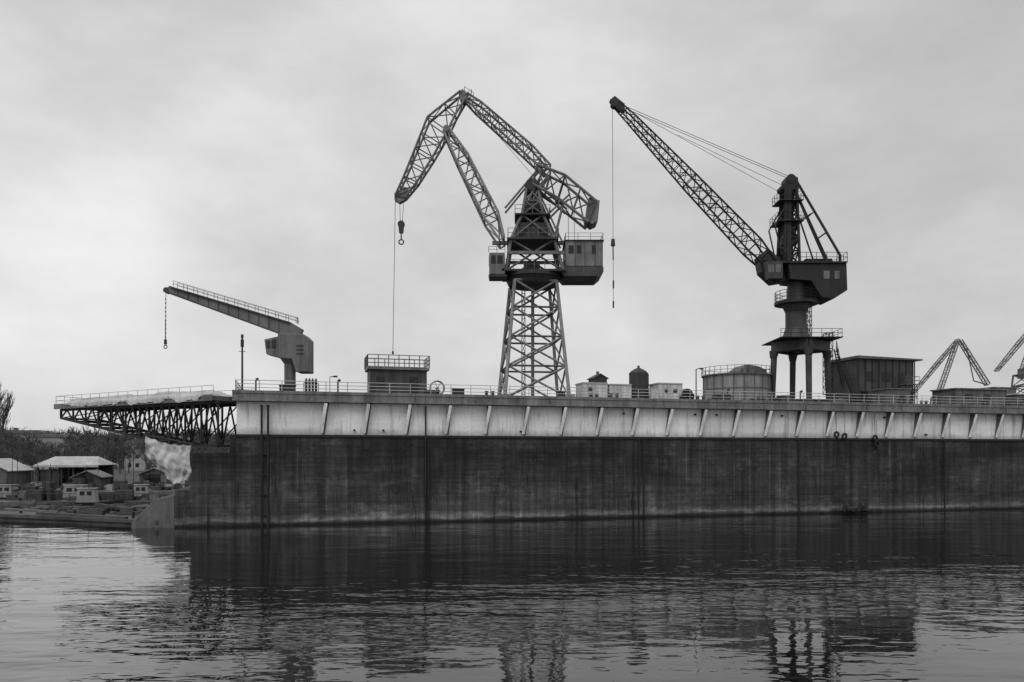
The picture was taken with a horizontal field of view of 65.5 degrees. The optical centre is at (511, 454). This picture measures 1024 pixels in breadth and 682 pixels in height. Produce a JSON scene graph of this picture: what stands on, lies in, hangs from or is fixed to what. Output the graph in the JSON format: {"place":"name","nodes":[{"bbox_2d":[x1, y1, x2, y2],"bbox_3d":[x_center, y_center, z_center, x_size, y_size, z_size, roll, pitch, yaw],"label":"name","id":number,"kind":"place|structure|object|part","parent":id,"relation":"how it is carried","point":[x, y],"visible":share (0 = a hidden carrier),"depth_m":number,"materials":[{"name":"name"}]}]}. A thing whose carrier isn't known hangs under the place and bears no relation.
{"place":"outdoors","nodes":[
{"label":"outdoors","id":0,"kind":"place"},
{"bbox_2d":[20,463,184,490],"bbox_3d":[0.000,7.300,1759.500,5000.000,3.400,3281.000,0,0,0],"label":"ground","id":1,"kind":"structure","parent":0,"point":[124,475],"depth_m":204.26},
{"bbox_2d":[0,383,7,412],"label":"tall poplar tree","id":2,"kind":"object","parent":1,"relation":"on","point":[4,401],"visible":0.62,"depth_m":210.62,"materials":[{"name":"black plant"}]},
{"bbox_2d":[0,384,14,443],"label":"tall poplar tree","id":3,"kind":"object","parent":1,"relation":"on","point":[5,409],"visible":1,"depth_m":200.70,"materials":[{"name":"black plant"}]},
{"bbox_2d":[0,458,34,483],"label":"boat shed","id":4,"kind":"object","parent":1,"relation":"on","point":[6,466],"visible":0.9,"depth_m":133.13,"materials":[{"name":"grey metal"}]},
{"bbox_2d":[1,428,52,463],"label":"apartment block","id":5,"kind":"structure","parent":1,"relation":"on","point":[16,430],"depth_m":295.07,"materials":[{"name":"grey concrete"}]},
{"bbox_2d":[30,431,76,469],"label":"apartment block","id":6,"kind":"structure","parent":1,"relation":"on","point":[47,437],"depth_m":270.03,"materials":[{"name":"grey concrete"}]},
{"bbox_2d":[33,456,116,486],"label":"open boathouse","id":7,"kind":"object","parent":1,"relation":"on","point":[76,464],"visible":0.52,"depth_m":138.16,"materials":[{"name":"paint"}]},
{"bbox_2d":[60,477,71,485],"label":"doors and stores","id":8,"kind":"structure","parent":7,"relation":"in","point":[70,479],"depth_m":137.56,"materials":[{"name":"grey wood"}]},
{"bbox_2d":[70,470,113,485],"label":"boat shed","id":9,"kind":"object","parent":1,"relation":"on","point":[100,476],"visible":0.57,"depth_m":129.20,"materials":[{"name":"paint"}]},
{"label":"doors and stores","id":10,"kind":"part","parent":9,"relation":"part of","materials":[{"name":"grey wood"}]},
{"bbox_2d":[0,478,189,490],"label":"quayside stores","id":11,"kind":"structure","parent":1,"relation":"on","point":[117,485],"depth_m":125.13,"materials":[{"name":"paint"}]},
{"bbox_2d":[19,491,174,494],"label":"wall","id":12,"kind":"structure","parent":1,"relation":"on","point":[167,492],"depth_m":119.26,"materials":[{"name":"concrete"}]},
{"bbox_2d":[0,424,236,480],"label":"distant trees","id":13,"kind":"object","parent":1,"relation":"on","point":[109,446],"visible":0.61,"depth_m":187.96,"materials":[{"name":"black plant"}]},
{"bbox_2d":[136,467,166,483],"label":"boat shed","id":14,"kind":"object","parent":1,"relation":"on","point":[149,475],"visible":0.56,"depth_m":137.44,"materials":[{"name":"grey paint"}]},
{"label":"doors and stores","id":15,"kind":"part","parent":14,"relation":"part of","materials":[{"name":"grey wood"}]},
{"bbox_2d":[915,338,990,403],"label":"distant harbour crane","id":16,"kind":"object","parent":1,"relation":"on","point":[955,342],"visible":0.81,"depth_m":239.21,"materials":[{"name":"grey metal"}]},
{"bbox_2d":[994,334,1023,392],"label":"distant harbour crane","id":17,"kind":"object","parent":1,"relation":"on","point":[1020,373],"visible":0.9,"depth_m":230.65,"materials":[{"name":"grey metal"}]},
{"bbox_2d":[123,438,151,470],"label":"apartment block","id":18,"kind":"structure","parent":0,"point":[139,464],"depth_m":280.04,"materials":[{"name":"grey concrete"}]},
{"bbox_2d":[129,446,138,466],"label":"windows","id":19,"kind":"structure","parent":18,"relation":"in","point":[136,464],"depth_m":280.05,"materials":[{"name":"black glass"}]},
{"bbox_2d":[0,509,1023,681],"bbox_3d":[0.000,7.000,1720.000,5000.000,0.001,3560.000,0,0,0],"label":"water","id":20,"kind":"structure","parent":0,"point":[920,596],"depth_m":38.23,"materials":[{"name":"black liquid"}]},
{"bbox_2d":[0,471,19,499],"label":"work boat","id":21,"kind":"object","parent":20,"relation":"on","point":[5,488],"visible":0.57,"depth_m":114.17,"materials":[{"name":"metal"}]},
{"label":"windows and mast","id":22,"kind":"part","parent":21,"relation":"part of","materials":[{"name":"metal"}]},
{"bbox_2d":[0,499,34,505],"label":"work boat","id":23,"kind":"object","parent":20,"relation":"on","point":[10,503],"visible":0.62,"depth_m":103.26,"materials":[{"name":"grey paint"}]},
{"bbox_2d":[62,472,87,499],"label":"work boat","id":24,"kind":"object","parent":20,"relation":"on","point":[69,489],"visible":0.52,"depth_m":112.46,"materials":[{"name":"paint"}]},
{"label":"windows and mast","id":25,"kind":"part","parent":24,"relation":"part of","materials":[{"name":"metal"}]},
{"bbox_2d":[0,502,158,525],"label":"timber pontoon","id":26,"kind":"object","parent":20,"relation":"on","point":[112,514],"visible":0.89,"depth_m":85.50,"materials":[{"name":"wood"}]},
{"bbox_2d":[0,489,161,507],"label":"timber pontoon","id":27,"kind":"object","parent":20,"relation":"on","point":[51,496],"visible":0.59,"depth_m":106.98,"materials":[{"name":"paint"}]},
{"bbox_2d":[62,473,123,505],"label":"work boat","id":28,"kind":"object","parent":20,"relation":"on","point":[88,496],"visible":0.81,"depth_m":102.21,"materials":[{"name":"metal"}]},
{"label":"windows and mast","id":29,"kind":"part","parent":28,"relation":"part of","materials":[{"name":"glass"}]},
{"bbox_2d":[11,448,185,489],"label":"mooring masts","id":30,"kind":"object","parent":20,"relation":"in","point":[86,474],"visible":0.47,"depth_m":121.75,"materials":[{"name":"metal"}]},
{"bbox_2d":[134,484,168,496],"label":"work boat","id":31,"kind":"object","parent":20,"relation":"on","point":[141,488],"visible":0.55,"depth_m":114.75,"materials":[{"name":"paint"}]},
{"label":"windows and mast","id":32,"kind":"part","parent":31,"relation":"part of","materials":[{"name":"glass"}]},
{"bbox_2d":[132,377,1023,527],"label":"floating dock","id":33,"kind":"object","parent":20,"relation":"on","point":[293,457],"visible":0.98,"depth_m":86.98,"materials":[{"name":"paint"}]},
{"bbox_2d":[54,385,254,446],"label":"lattice end apron","id":34,"kind":"object","parent":33,"relation":"on","point":[169,401],"visible":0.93,"depth_m":83.41,"materials":[{"name":"metal"}]},
{"bbox_2d":[143,420,198,484],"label":"hanging canvas","id":35,"kind":"object","parent":33,"relation":"hanging from","point":[172,462],"visible":0.99,"depth_m":76.90,"materials":[{"name":"fabric"}]},
{"bbox_2d":[163,281,313,383],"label":"deck jib crane","id":36,"kind":"object","parent":33,"relation":"on","point":[291,346],"visible":0.94,"depth_m":82.36,"materials":[{"name":"paint"}]},
{"bbox_2d":[266,339,302,353],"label":"windows and vents","id":37,"kind":"structure","parent":36,"relation":"in","point":[273,342],"depth_m":81.88,"materials":[{"name":"glass"}]},
{"bbox_2d":[239,334,244,389],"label":"signal mast","id":38,"kind":"object","parent":33,"relation":"on","point":[242,342],"visible":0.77,"depth_m":79.10,"materials":[{"name":"metal"}]},
{"bbox_2d":[303,378,318,390],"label":"gas bottle rack","id":39,"kind":"object","parent":33,"relation":"on","point":[309,384],"visible":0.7,"depth_m":81.32,"materials":[{"name":"metal"}]},
{"bbox_2d":[364,354,429,393],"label":"control cabin","id":40,"kind":"object","parent":33,"relation":"on","point":[378,375],"visible":0.87,"depth_m":84.17,"materials":[{"name":"metal"}]},
{"bbox_2d":[376,376,417,392],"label":"windows and door","id":41,"kind":"structure","parent":40,"relation":"in","point":[379,380],"depth_m":84.50,"materials":[{"name":"grey glass"}]},
{"bbox_2d":[429,380,444,393],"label":"hose reel","id":42,"kind":"object","parent":33,"relation":"on","point":[440,382],"visible":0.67,"depth_m":84.21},
{"bbox_2d":[392,86,603,396],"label":"lattice portal crane","id":43,"kind":"object","parent":33,"relation":"on","point":[534,233],"visible":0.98,"depth_m":93.84,"materials":[{"name":"paint"}]},
{"bbox_2d":[491,245,595,263],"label":"windows","id":44,"kind":"structure","parent":43,"relation":"in","point":[571,247],"depth_m":92.44,"materials":[{"name":"grey glass"}]},
{"bbox_2d":[575,382,607,396],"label":"site container","id":45,"kind":"object","parent":33,"relation":"on","point":[589,386],"visible":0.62,"depth_m":89.63,"materials":[{"name":"grey metal"}]},
{"bbox_2d":[587,371,608,382],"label":"gabled hut","id":46,"kind":"object","parent":33,"relation":"on","point":[600,377],"visible":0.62,"depth_m":92.15,"materials":[{"name":"paint"}]},
{"bbox_2d":[607,384,631,397],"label":"site container","id":47,"kind":"object","parent":33,"relation":"on","point":[625,389],"visible":0.57,"depth_m":90.43,"materials":[{"name":"grey metal"}]},
{"bbox_2d":[629,366,648,397],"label":"storage tank","id":48,"kind":"object","parent":33,"relation":"on","point":[638,377],"visible":0.78,"depth_m":91.70,"materials":[{"name":"metal"}]},
{"bbox_2d":[649,388,658,397],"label":"tool box","id":49,"kind":"object","parent":33,"relation":"on","point":[652,395],"visible":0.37,"depth_m":90.65,"materials":[{"name":"white paint"}]},
{"bbox_2d":[649,382,682,398],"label":"site container","id":50,"kind":"object","parent":33,"relation":"on","point":[669,390],"visible":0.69,"depth_m":91.82,"materials":[{"name":"grey metal"}]},
{"bbox_2d":[682,389,692,398],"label":"cable drum","id":51,"kind":"object","parent":33,"relation":"on","point":[686,394],"visible":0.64,"depth_m":91.77,"materials":[{"name":"wood"}]},
{"bbox_2d":[695,368,703,398],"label":"lamp pole","id":52,"kind":"object","parent":33,"relation":"on","point":[696,381],"visible":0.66,"depth_m":92.86,"materials":[{"name":"metal"}]},
{"bbox_2d":[711,393,733,399],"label":"equipment pile","id":53,"kind":"object","parent":33,"relation":"on","point":[714,396],"visible":0.39,"depth_m":93.53,"materials":[{"name":"paint"}]},
{"bbox_2d":[609,96,856,401],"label":"tubular portal crane","id":54,"kind":"object","parent":33,"relation":"on","point":[809,283],"visible":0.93,"depth_m":101.87,"materials":[{"name":"paint"}]},
{"bbox_2d":[768,264,839,278],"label":"windows","id":55,"kind":"structure","parent":54,"relation":"in","point":[770,266],"depth_m":100.79,"materials":[{"name":"grey glass"}]},
{"bbox_2d":[701,364,772,399],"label":"round basin tank","id":56,"kind":"object","parent":33,"relation":"on","point":[753,380],"visible":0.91,"depth_m":99.97,"materials":[{"name":"metal"}]},
{"bbox_2d":[772,395,792,400],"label":"equipment pile","id":57,"kind":"object","parent":33,"relation":"on","point":[783,399],"visible":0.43,"depth_m":95.34,"materials":[{"name":"paint"}]},
{"bbox_2d":[833,422,839,437],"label":"tyre fender","id":58,"kind":"object","parent":33,"relation":"hanging from","point":[838,434],"visible":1,"depth_m":95.22,"materials":[{"name":"rubber"}]},
{"bbox_2d":[829,398,845,401],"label":"equipment pile","id":59,"kind":"object","parent":33,"relation":"on","point":[840,399],"visible":0.32,"depth_m":98.23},
{"bbox_2d":[841,428,847,439],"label":"tyre fender","id":60,"kind":"object","parent":33,"relation":"hanging from","point":[843,434],"visible":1,"depth_m":95.48,"materials":[{"name":"rubber"}]},
{"bbox_2d":[850,398,869,402],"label":"equipment pile","id":61,"kind":"object","parent":33,"relation":"on","point":[855,400],"visible":0.15,"depth_m":100.28,"materials":[{"name":"metal"}]},
{"bbox_2d":[831,359,911,403],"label":"walls","id":62,"kind":"structure","parent":33,"relation":"on","point":[839,391],"depth_m":107.78,"materials":[{"name":"metal"}]},
{"bbox_2d":[830,355,922,362],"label":"roof","id":63,"kind":"structure","parent":62,"relation":"on","point":[869,357],"depth_m":107.46,"materials":[{"name":"grey metal"}]},
{"bbox_2d":[860,371,905,401],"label":"windows and door","id":64,"kind":"structure","parent":62,"relation":"attached to","point":[869,376],"depth_m":107.45,"materials":[{"name":"grey glass"}]},
{"bbox_2d":[858,359,914,403],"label":"wall ribs","id":65,"kind":"object","parent":62,"relation":"attached to","point":[913,369],"depth_m":107.57,"materials":[{"name":"black paint"}]},
{"bbox_2d":[872,414,877,441],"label":"tyre fender","id":66,"kind":"object","parent":33,"relation":"hanging from","point":[873,439],"visible":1,"depth_m":96.67,"materials":[{"name":"rubber"}]},
{"bbox_2d":[874,419,879,446],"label":"tyre fender","id":67,"kind":"object","parent":33,"relation":"hanging from","point":[875,442],"visible":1,"depth_m":96.76,"materials":[{"name":"rubber"}]},
{"bbox_2d":[870,388,911,402],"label":"equipment shed","id":68,"kind":"structure","parent":33,"relation":"on","point":[886,394],"depth_m":102.95,"materials":[{"name":"grey metal"}]},
{"bbox_2d":[896,376,919,403],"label":"access scaffold","id":69,"kind":"object","parent":33,"relation":"on","point":[908,385],"visible":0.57,"depth_m":106.11,"materials":[{"name":"grey metal"}]},
{"bbox_2d":[930,388,1007,404],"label":"workshop","id":70,"kind":"structure","parent":33,"relation":"on","point":[971,394],"depth_m":106.92,"materials":[{"name":"grey paint"}]},
{"bbox_2d":[965,394,990,399],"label":"windows and door","id":71,"kind":"structure","parent":70,"relation":"in","point":[967,396],"depth_m":106.92,"materials":[{"name":"grey glass"}]},
{"bbox_2d":[986,387,1018,393],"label":"workshop","id":72,"kind":"structure","parent":33,"relation":"on","point":[1011,390],"depth_m":114.33,"materials":[{"name":"grey paint"}]},
{"bbox_2d":[1007,393,1023,405],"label":"workshop","id":73,"kind":"structure","parent":33,"relation":"on","point":[1015,396],"depth_m":109.31,"materials":[{"name":"grey"}]},
{"bbox_2d":[841,503,867,512],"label":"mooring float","id":74,"kind":"object","parent":20,"relation":"on","point":[861,508],"visible":1,"depth_m":94.87,"materials":[{"name":"rubber"}]},
{"bbox_2d":[0,0,1023,435],"label":"sky","id":75,"kind":"structure","parent":0,"point":[256,152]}
]}

